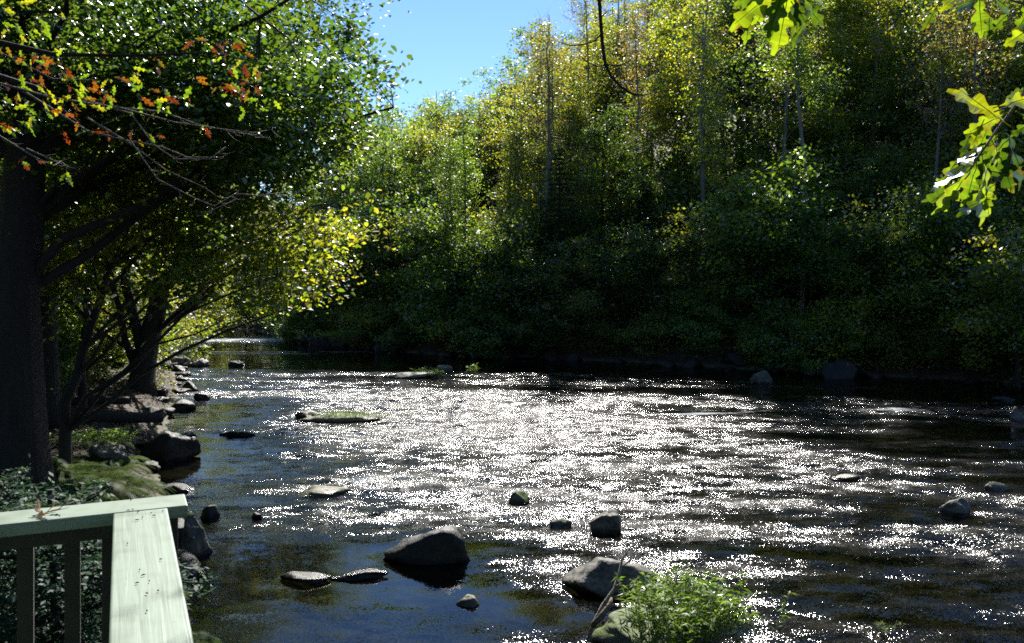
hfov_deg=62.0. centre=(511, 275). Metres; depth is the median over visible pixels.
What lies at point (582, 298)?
understory tree
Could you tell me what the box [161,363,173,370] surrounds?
shore stone
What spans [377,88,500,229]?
broadleaf tree
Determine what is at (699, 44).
broadleaf tree
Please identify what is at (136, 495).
fern
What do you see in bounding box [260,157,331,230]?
broadleaf tree
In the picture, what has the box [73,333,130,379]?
shrub
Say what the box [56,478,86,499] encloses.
fern
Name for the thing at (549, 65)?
broadleaf tree
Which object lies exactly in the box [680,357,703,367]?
shore stone
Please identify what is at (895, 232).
understory tree
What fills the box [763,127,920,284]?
understory tree
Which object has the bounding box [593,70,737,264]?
broadleaf tree
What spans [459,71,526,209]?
broadleaf tree
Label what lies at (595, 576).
rock
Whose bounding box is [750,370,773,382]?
rock
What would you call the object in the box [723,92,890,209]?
broadleaf tree
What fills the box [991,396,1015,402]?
rock
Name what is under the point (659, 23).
broadleaf tree
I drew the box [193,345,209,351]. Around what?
rock
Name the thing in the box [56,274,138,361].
understory tree
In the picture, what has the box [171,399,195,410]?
shore stone
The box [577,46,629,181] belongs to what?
broadleaf tree
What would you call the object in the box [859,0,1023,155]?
broadleaf tree
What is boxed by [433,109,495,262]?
broadleaf tree
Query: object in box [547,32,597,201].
broadleaf tree
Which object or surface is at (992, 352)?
shrub
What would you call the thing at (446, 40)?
sky
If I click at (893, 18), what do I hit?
broadleaf tree
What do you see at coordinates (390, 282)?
understory tree
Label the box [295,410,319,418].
rock
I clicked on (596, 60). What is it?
broadleaf tree
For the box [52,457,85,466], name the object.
fern
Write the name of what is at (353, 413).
grass tuft
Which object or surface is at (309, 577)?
rock
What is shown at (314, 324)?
shrub
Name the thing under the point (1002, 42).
broadleaf tree
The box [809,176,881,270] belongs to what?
understory tree
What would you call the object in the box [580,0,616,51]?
broadleaf tree
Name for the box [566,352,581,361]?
shore stone
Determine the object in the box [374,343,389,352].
shore stone
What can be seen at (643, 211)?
hemlock tree
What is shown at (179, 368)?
shore stone
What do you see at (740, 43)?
broadleaf tree
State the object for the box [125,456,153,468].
fern
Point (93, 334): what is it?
shrub
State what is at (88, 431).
ground plant
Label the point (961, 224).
understory tree
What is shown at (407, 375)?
rock islet
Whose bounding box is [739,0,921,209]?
broadleaf tree
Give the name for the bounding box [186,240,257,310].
understory tree
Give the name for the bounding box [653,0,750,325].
broadleaf tree
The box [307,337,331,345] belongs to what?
rock
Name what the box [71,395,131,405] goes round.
fallen log
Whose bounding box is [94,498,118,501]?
fern
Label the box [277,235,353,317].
understory tree
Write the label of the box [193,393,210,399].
rock
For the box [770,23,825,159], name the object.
broadleaf tree
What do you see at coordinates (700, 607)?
leafy shrub
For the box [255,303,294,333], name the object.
shrub
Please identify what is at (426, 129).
broadleaf tree
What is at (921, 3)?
broadleaf tree
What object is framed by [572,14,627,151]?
broadleaf tree
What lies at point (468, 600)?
rock
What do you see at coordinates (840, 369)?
rock
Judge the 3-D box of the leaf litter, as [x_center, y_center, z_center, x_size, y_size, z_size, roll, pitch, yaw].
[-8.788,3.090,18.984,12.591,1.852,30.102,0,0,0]
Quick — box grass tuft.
[290,409,408,421]
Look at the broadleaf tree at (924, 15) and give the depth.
52.99 m
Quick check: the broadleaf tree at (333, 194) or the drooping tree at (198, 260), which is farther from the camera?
the broadleaf tree at (333, 194)
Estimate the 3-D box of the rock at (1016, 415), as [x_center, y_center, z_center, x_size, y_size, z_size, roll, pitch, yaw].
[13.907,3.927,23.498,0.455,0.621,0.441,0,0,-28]
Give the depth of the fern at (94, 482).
13.20 m
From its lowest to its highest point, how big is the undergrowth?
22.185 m
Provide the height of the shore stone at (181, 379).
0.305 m
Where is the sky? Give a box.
[108,0,835,204]
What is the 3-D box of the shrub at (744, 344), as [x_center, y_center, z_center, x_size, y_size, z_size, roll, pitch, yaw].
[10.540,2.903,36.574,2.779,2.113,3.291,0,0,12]
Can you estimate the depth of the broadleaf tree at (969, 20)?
40.26 m
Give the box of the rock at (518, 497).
[509,490,529,504]
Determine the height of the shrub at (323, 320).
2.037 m
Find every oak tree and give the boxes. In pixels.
[0,0,413,428]
[0,0,421,508]
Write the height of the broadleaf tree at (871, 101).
12.363 m
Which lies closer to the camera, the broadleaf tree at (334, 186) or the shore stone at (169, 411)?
the shore stone at (169, 411)
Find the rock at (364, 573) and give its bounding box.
[330,568,388,580]
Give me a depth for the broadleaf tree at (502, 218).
45.76 m
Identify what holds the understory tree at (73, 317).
on the ground at (713, 360)
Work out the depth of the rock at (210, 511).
14.03 m
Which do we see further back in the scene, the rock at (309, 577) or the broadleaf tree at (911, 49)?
the broadleaf tree at (911, 49)
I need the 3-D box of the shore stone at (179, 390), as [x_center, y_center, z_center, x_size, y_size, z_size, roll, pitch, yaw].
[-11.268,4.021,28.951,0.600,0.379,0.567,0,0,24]
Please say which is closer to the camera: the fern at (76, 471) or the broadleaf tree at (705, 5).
the fern at (76, 471)
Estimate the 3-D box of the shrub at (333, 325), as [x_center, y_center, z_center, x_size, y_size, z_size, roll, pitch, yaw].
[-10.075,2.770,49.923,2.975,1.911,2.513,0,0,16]
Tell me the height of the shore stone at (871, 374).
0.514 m
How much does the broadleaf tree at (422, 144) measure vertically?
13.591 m
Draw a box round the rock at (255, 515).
[252,512,261,518]
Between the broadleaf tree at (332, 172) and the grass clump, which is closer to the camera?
the grass clump
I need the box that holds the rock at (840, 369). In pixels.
[820,360,858,378]
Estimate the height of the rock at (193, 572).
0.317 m
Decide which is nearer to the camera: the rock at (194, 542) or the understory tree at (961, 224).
the rock at (194, 542)
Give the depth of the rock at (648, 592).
10.28 m
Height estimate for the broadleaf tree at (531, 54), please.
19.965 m
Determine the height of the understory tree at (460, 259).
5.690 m
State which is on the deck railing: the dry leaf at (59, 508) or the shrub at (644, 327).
the dry leaf at (59, 508)
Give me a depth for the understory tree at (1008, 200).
37.60 m
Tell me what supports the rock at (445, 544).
on the water
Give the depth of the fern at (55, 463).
14.41 m
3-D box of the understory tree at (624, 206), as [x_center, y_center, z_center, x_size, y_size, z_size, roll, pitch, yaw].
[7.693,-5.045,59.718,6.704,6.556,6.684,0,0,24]
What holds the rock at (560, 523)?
on the water
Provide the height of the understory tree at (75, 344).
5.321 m
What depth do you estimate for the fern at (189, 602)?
10.10 m
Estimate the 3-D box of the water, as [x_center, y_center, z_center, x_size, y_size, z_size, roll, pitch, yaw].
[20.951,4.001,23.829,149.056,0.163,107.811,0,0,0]
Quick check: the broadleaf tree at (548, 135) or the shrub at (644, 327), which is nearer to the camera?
the shrub at (644, 327)
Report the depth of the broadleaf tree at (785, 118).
41.77 m
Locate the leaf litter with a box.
[47,362,175,640]
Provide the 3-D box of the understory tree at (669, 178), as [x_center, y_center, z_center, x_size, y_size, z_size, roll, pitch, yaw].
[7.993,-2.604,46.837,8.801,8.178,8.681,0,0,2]
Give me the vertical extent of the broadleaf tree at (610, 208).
11.761 m
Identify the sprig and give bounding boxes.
[411,366,445,376]
[466,362,478,372]
[647,552,698,604]
[876,621,902,635]
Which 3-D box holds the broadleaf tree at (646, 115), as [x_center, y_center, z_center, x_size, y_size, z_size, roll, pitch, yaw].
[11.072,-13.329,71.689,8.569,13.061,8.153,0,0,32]
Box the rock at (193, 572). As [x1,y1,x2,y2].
[181,564,198,579]
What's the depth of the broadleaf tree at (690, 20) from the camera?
59.19 m
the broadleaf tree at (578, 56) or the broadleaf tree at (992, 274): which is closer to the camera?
the broadleaf tree at (992, 274)
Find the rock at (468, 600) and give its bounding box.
[456,594,479,606]
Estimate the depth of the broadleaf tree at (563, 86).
58.33 m
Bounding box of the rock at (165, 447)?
[139,430,200,464]
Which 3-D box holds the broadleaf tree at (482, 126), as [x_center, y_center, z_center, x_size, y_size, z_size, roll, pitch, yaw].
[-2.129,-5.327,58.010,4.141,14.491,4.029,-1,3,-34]
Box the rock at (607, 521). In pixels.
[589,509,621,533]
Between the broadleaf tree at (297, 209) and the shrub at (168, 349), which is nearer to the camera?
the shrub at (168, 349)
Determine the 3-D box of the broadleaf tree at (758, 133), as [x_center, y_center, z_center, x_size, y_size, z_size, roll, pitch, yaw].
[13.129,-6.159,45.289,9.311,13.003,9.173,0,0,15]
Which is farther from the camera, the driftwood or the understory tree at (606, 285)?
the understory tree at (606, 285)
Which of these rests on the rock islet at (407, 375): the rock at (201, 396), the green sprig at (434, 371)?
the green sprig at (434, 371)
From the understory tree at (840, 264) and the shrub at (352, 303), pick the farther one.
the shrub at (352, 303)
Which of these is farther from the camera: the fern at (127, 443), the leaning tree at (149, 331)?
the leaning tree at (149, 331)
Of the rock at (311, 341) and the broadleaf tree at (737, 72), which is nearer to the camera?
the rock at (311, 341)
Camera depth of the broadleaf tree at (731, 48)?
56.61 m
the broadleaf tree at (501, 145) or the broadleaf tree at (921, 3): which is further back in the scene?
the broadleaf tree at (501, 145)
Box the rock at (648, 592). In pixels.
[635,585,662,604]
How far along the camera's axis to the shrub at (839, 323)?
34.26 m
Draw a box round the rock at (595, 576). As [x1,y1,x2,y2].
[561,557,657,597]
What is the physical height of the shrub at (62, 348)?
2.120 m
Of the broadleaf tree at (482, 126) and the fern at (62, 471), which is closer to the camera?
the fern at (62, 471)
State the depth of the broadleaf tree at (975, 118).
35.69 m
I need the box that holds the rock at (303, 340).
[293,330,315,343]
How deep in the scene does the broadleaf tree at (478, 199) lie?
56.95 m
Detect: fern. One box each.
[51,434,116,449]
[52,457,68,470]
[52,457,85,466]
[52,461,120,480]
[54,469,74,476]
[56,469,101,479]
[56,471,153,499]
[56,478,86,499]
[60,466,116,482]
[60,473,94,487]
[61,466,142,494]
[64,481,118,499]
[72,454,99,465]
[72,457,119,467]
[87,458,154,479]
[92,478,166,501]
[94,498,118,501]
[99,440,134,448]
[111,479,176,499]
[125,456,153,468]
[133,484,174,497]
[183,587,210,610]
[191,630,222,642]
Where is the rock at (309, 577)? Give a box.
[280,571,331,583]
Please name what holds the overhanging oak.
on the ground at (713, 360)
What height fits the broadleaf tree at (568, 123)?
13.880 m
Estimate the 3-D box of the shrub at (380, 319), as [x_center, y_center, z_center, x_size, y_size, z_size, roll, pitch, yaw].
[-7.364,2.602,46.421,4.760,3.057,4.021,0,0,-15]
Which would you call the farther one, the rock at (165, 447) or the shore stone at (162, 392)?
the shore stone at (162, 392)
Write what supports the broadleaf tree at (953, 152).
on the ground at (713, 360)
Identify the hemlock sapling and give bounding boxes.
[0,454,101,642]
[33,474,101,587]
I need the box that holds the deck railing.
[0,494,193,642]
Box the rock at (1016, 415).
[1009,406,1023,420]
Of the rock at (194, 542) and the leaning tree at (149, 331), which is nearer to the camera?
the rock at (194, 542)
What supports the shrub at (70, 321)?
on the ground at (713, 360)
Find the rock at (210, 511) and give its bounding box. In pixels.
[200,505,219,518]
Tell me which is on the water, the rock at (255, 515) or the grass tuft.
the rock at (255, 515)
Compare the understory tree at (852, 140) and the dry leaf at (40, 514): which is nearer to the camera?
the dry leaf at (40, 514)
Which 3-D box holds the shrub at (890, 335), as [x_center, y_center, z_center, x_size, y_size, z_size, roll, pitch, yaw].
[14.945,2.688,34.281,4.265,2.739,3.602,0,0,37]
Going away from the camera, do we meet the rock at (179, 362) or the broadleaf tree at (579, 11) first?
the rock at (179, 362)
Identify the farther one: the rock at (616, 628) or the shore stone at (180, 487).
the shore stone at (180, 487)
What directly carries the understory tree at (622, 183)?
on the ground at (713, 360)
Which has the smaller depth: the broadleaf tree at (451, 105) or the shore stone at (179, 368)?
the shore stone at (179, 368)
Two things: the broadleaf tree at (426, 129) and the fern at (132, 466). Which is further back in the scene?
the broadleaf tree at (426, 129)
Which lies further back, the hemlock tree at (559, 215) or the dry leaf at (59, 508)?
the hemlock tree at (559, 215)
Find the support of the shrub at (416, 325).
on the ground at (713, 360)
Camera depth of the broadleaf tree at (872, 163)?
38.92 m
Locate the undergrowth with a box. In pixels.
[174,108,1023,372]
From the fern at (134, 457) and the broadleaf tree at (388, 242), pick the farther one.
the broadleaf tree at (388, 242)
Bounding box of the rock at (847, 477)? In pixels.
[831,474,859,481]
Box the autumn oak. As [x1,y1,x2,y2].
[0,0,285,216]
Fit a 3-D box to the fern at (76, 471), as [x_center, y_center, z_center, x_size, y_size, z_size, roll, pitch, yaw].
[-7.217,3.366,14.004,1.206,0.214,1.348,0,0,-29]
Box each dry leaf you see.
[35,499,44,515]
[37,511,44,519]
[49,499,67,511]
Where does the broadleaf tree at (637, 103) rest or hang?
on the ground at (713, 360)
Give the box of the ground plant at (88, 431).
[50,426,141,446]
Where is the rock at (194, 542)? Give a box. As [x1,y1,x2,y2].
[179,511,212,557]
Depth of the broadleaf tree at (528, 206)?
45.27 m
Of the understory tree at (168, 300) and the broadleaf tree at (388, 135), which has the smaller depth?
the understory tree at (168, 300)
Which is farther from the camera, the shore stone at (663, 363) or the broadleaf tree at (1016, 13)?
the broadleaf tree at (1016, 13)
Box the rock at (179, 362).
[171,356,189,364]
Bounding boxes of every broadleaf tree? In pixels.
[220,183,289,289]
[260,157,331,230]
[275,164,345,300]
[290,107,384,221]
[291,121,407,224]
[310,167,374,257]
[312,205,374,302]
[321,100,430,216]
[338,106,419,213]
[342,132,441,302]
[347,210,431,318]
[354,107,443,213]
[359,105,388,140]
[369,95,453,165]
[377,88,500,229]
[378,150,485,271]
[395,96,522,228]
[397,110,447,301]
[403,201,515,312]
[406,91,463,221]
[416,96,494,213]
[422,128,477,311]
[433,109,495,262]
[448,200,553,321]
[453,125,493,220]
[458,54,545,185]
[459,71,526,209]
[459,92,504,220]
[465,104,513,221]
[477,175,600,318]
[478,103,543,206]
[481,87,542,207]
[483,110,544,216]
[484,19,616,202]
[489,81,546,302]
[502,30,562,205]
[506,12,583,315]
[508,34,596,292]
[510,17,587,207]
[516,8,566,201]
[521,65,655,202]
[528,100,684,316]
[529,45,595,189]
[536,67,608,213]
[540,150,622,244]
[541,70,595,198]
[544,0,633,281]
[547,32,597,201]
[555,0,597,59]
[566,35,589,77]
[569,0,661,151]
[571,19,623,80]
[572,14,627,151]
[577,0,654,244]
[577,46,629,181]
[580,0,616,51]
[585,0,639,87]
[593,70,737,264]
[602,2,666,291]
[607,0,644,151]
[613,0,669,226]
[613,0,687,197]
[615,0,735,268]
[626,44,685,155]
[641,0,847,200]
[645,0,731,130]
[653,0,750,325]
[659,7,736,287]
[664,0,765,180]
[667,0,704,80]
[673,32,842,269]
[679,0,734,235]
[683,0,791,196]
[690,0,918,108]
[711,150,801,265]
[716,2,754,170]
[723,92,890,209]
[734,0,828,298]
[734,0,852,317]
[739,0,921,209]
[740,5,782,156]
[756,148,857,306]
[769,0,856,156]
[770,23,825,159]
[805,0,892,173]
[816,140,923,290]
[823,14,1018,197]
[827,0,933,257]
[828,1,929,160]
[830,0,995,109]
[848,0,870,127]
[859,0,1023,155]
[864,0,908,135]
[867,0,1022,95]
[874,0,945,229]
[876,125,1023,323]
[878,0,996,126]
[889,12,984,319]
[892,0,1023,204]
[895,0,966,122]
[901,207,1023,386]
[923,0,1023,196]
[933,0,1010,256]
[934,0,1022,312]
[964,0,1021,190]
[970,164,1023,306]
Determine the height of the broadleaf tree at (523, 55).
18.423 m
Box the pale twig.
[670,568,677,605]
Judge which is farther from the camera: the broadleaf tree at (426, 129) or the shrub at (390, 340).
the broadleaf tree at (426, 129)
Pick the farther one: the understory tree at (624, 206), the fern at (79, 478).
the understory tree at (624, 206)
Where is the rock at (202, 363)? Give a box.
[182,358,210,365]
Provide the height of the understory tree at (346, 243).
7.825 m
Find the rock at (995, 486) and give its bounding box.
[984,482,1006,491]
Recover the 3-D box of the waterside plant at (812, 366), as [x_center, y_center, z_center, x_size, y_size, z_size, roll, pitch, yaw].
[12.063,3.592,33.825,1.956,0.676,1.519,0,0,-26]
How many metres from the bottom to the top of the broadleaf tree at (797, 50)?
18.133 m
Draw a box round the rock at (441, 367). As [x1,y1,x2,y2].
[437,365,452,369]
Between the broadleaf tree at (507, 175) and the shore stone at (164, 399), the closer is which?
the shore stone at (164, 399)
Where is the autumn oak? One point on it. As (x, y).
(232, 87)
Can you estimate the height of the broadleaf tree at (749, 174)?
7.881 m
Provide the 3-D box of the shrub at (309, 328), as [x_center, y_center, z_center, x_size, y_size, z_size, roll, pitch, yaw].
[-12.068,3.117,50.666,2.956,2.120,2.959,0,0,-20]
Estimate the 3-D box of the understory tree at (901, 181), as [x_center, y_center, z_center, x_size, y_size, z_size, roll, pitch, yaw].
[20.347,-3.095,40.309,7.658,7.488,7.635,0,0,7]
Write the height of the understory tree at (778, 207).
8.896 m
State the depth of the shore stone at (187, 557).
11.50 m
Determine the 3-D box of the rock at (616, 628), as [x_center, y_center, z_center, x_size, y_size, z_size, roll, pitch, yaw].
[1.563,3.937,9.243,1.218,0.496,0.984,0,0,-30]
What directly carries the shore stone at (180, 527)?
on the ground at (713, 360)
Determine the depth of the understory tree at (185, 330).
28.42 m
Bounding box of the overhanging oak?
[560,0,1023,226]
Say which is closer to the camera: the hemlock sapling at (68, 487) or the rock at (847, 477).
the hemlock sapling at (68, 487)
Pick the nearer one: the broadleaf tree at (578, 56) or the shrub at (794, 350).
the shrub at (794, 350)
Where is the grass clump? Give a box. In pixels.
[277,326,398,341]
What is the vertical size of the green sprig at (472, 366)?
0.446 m
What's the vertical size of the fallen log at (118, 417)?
0.484 m
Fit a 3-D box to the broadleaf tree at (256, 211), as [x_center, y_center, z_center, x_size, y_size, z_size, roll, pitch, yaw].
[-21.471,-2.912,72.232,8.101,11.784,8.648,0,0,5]
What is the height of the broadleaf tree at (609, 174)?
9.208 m
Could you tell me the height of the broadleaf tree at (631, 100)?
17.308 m
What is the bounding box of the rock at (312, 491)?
[296,485,349,497]
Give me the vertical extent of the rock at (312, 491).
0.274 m
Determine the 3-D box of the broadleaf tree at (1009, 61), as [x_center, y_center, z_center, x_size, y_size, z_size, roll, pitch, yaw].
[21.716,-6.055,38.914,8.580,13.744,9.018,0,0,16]
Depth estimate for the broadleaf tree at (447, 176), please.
45.96 m
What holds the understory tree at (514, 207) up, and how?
on the ground at (713, 360)
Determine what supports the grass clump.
on the ground at (713, 360)
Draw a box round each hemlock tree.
[511,147,605,329]
[610,173,674,313]
[855,56,905,217]
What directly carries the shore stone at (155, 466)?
on the ground at (713, 360)
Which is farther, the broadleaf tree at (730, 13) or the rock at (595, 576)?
the broadleaf tree at (730, 13)
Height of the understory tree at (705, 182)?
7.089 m
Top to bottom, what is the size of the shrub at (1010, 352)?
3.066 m
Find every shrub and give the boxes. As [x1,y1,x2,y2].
[58,301,82,339]
[58,324,106,397]
[68,313,111,350]
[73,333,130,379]
[131,337,188,358]
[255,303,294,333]
[262,308,314,342]
[286,314,327,340]
[295,292,348,335]
[311,305,334,331]
[318,300,356,331]
[319,313,348,336]
[322,288,401,344]
[329,291,403,330]
[332,297,413,347]
[373,320,417,352]
[399,285,466,342]
[410,291,499,356]
[446,292,540,359]
[576,317,641,356]
[607,304,684,356]
[611,564,797,642]
[641,284,759,354]
[726,318,782,365]
[728,288,861,374]
[774,286,919,369]
[843,310,941,372]
[895,307,987,371]
[944,327,1014,371]
[1000,337,1023,374]
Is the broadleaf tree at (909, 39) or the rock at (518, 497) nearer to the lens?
the rock at (518, 497)
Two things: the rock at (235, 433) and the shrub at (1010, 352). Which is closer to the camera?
the rock at (235, 433)
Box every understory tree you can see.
[41,271,80,393]
[55,252,113,364]
[55,282,103,350]
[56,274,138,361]
[66,273,137,341]
[67,263,233,388]
[111,249,184,352]
[177,270,256,335]
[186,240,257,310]
[207,254,274,322]
[245,226,312,317]
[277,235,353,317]
[293,190,441,322]
[301,216,393,314]
[344,203,460,329]
[370,184,513,323]
[395,237,510,334]
[441,208,559,334]
[475,189,608,306]
[517,229,623,351]
[535,197,633,301]
[570,138,663,241]
[575,215,707,325]
[581,159,729,283]
[591,163,655,238]
[642,200,785,337]
[664,144,872,325]
[666,132,735,220]
[674,177,767,274]
[726,92,834,178]
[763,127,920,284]
[780,210,925,337]
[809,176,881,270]
[810,176,1000,366]
[814,118,871,162]
[824,102,901,189]
[830,161,1023,340]
[860,131,1004,267]
[971,170,1023,290]
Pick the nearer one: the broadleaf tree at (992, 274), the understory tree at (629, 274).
the broadleaf tree at (992, 274)
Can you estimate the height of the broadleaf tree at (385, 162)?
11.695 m
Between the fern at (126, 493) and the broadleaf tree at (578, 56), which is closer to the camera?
the fern at (126, 493)
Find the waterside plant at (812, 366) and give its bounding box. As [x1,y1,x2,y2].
[786,357,830,375]
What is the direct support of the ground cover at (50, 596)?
on the ground at (713, 360)
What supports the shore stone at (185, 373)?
on the ground at (713, 360)
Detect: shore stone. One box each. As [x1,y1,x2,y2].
[139,407,166,417]
[141,461,160,472]
[156,397,169,402]
[157,388,168,396]
[157,483,195,493]
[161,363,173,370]
[162,407,174,415]
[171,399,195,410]
[172,388,191,393]
[173,365,186,371]
[175,371,190,375]
[175,377,188,380]
[178,518,183,542]
[178,549,206,577]
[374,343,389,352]
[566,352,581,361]
[651,360,675,366]
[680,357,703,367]
[857,370,885,377]
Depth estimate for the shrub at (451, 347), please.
41.84 m
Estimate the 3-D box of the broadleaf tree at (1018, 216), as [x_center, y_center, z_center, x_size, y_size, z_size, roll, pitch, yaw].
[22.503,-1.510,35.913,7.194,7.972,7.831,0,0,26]
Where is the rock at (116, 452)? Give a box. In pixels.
[88,445,129,464]
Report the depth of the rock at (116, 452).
16.00 m
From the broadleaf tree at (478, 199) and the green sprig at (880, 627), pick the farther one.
the broadleaf tree at (478, 199)
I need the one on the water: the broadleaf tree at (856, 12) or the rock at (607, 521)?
the rock at (607, 521)
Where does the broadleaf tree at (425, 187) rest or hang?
on the ground at (713, 360)
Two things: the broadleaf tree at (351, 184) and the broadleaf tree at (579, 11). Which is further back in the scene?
the broadleaf tree at (579, 11)
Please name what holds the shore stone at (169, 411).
on the ground at (713, 360)
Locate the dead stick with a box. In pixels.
[586,541,644,642]
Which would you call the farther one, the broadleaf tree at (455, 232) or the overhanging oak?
the broadleaf tree at (455, 232)
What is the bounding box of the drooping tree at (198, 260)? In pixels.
[0,111,413,466]
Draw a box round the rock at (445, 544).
[383,526,469,564]
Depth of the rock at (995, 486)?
15.83 m
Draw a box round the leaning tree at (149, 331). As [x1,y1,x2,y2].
[0,94,382,396]
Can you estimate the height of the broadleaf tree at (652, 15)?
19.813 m
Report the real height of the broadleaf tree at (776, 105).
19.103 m
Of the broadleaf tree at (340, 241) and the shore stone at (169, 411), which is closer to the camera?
the shore stone at (169, 411)
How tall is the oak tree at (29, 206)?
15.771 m
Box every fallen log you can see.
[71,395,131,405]
[71,411,163,423]
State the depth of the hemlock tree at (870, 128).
46.99 m
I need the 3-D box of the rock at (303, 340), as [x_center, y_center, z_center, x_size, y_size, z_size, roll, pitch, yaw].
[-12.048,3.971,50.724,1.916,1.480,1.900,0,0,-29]
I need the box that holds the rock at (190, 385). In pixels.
[182,381,198,391]
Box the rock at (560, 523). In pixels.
[549,518,571,528]
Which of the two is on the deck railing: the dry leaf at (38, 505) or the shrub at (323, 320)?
the dry leaf at (38, 505)
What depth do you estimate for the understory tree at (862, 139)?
51.58 m
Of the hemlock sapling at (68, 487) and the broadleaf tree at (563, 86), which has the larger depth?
the broadleaf tree at (563, 86)
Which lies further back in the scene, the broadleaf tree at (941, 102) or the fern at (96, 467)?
the broadleaf tree at (941, 102)
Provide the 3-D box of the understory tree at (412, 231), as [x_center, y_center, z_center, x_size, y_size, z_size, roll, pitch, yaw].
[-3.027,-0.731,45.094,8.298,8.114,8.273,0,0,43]
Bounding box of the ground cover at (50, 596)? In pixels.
[0,461,219,642]
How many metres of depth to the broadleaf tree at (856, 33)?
56.83 m
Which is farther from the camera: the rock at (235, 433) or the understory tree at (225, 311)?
the understory tree at (225, 311)
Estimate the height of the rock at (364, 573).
0.134 m
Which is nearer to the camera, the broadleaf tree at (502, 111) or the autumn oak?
the autumn oak
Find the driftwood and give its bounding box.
[590,597,612,627]
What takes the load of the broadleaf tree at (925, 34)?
on the ground at (713, 360)
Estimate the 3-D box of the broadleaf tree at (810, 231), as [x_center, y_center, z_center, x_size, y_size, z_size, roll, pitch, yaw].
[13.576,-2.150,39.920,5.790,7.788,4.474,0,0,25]
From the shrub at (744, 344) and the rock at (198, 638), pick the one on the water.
the rock at (198, 638)
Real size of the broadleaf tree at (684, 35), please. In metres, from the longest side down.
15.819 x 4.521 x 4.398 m
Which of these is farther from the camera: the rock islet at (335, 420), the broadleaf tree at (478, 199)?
the broadleaf tree at (478, 199)
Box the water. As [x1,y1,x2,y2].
[156,325,1023,642]
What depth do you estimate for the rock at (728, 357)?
36.85 m
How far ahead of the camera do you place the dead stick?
9.27 m
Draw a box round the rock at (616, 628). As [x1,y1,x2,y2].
[590,604,719,642]
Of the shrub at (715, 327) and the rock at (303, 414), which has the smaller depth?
the rock at (303, 414)
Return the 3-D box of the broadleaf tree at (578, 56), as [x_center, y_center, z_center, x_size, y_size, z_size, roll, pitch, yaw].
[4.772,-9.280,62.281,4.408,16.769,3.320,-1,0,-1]
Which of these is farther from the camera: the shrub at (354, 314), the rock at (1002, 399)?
the shrub at (354, 314)
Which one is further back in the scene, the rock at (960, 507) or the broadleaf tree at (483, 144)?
the broadleaf tree at (483, 144)
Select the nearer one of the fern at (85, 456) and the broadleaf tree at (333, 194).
the fern at (85, 456)
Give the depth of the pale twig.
9.22 m
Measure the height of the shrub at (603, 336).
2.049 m
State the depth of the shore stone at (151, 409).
22.72 m
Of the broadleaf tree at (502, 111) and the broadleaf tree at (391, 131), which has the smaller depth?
the broadleaf tree at (502, 111)
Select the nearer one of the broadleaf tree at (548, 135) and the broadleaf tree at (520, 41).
the broadleaf tree at (548, 135)
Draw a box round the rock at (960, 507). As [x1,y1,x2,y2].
[939,497,970,517]
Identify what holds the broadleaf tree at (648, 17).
on the ground at (713, 360)
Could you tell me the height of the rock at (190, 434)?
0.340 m
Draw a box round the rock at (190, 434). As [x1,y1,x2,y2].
[180,432,196,437]
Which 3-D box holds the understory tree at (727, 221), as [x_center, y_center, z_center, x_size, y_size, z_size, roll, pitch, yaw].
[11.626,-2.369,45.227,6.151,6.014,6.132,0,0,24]
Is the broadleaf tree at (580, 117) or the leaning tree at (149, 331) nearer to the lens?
the leaning tree at (149, 331)
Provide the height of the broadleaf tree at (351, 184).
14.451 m
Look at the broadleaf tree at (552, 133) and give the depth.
46.82 m
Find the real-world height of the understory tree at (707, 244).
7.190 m
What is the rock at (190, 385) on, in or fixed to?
on the ground at (713, 360)
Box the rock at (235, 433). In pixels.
[219,430,255,436]
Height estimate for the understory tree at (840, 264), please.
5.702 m
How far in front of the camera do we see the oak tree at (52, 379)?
18.43 m
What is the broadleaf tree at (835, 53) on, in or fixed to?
on the ground at (713, 360)
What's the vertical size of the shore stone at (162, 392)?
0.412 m
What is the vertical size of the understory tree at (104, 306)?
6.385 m
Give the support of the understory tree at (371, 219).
on the ground at (713, 360)
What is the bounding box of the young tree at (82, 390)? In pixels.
[0,145,244,412]
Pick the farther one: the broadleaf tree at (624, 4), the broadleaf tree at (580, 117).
the broadleaf tree at (624, 4)
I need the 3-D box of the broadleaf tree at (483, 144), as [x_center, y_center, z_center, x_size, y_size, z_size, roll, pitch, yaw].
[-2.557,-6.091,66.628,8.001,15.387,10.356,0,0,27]
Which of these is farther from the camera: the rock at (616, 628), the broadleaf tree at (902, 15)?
the broadleaf tree at (902, 15)
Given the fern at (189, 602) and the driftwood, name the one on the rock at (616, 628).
the driftwood
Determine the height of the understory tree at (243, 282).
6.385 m
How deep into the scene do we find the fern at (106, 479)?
14.07 m
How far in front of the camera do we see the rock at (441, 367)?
36.21 m
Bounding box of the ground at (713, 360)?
[1,84,1023,641]
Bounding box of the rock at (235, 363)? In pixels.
[228,360,244,365]
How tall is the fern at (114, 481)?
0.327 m
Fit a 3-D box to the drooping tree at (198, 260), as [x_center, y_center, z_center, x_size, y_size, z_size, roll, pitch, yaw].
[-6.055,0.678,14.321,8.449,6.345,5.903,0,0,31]
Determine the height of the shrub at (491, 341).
3.734 m
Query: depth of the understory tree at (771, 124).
54.01 m
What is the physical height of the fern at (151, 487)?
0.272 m
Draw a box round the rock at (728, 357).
[720,351,754,366]
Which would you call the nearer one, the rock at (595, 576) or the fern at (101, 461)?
the rock at (595, 576)
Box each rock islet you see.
[297,413,380,423]
[387,372,436,378]
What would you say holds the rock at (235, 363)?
on the water

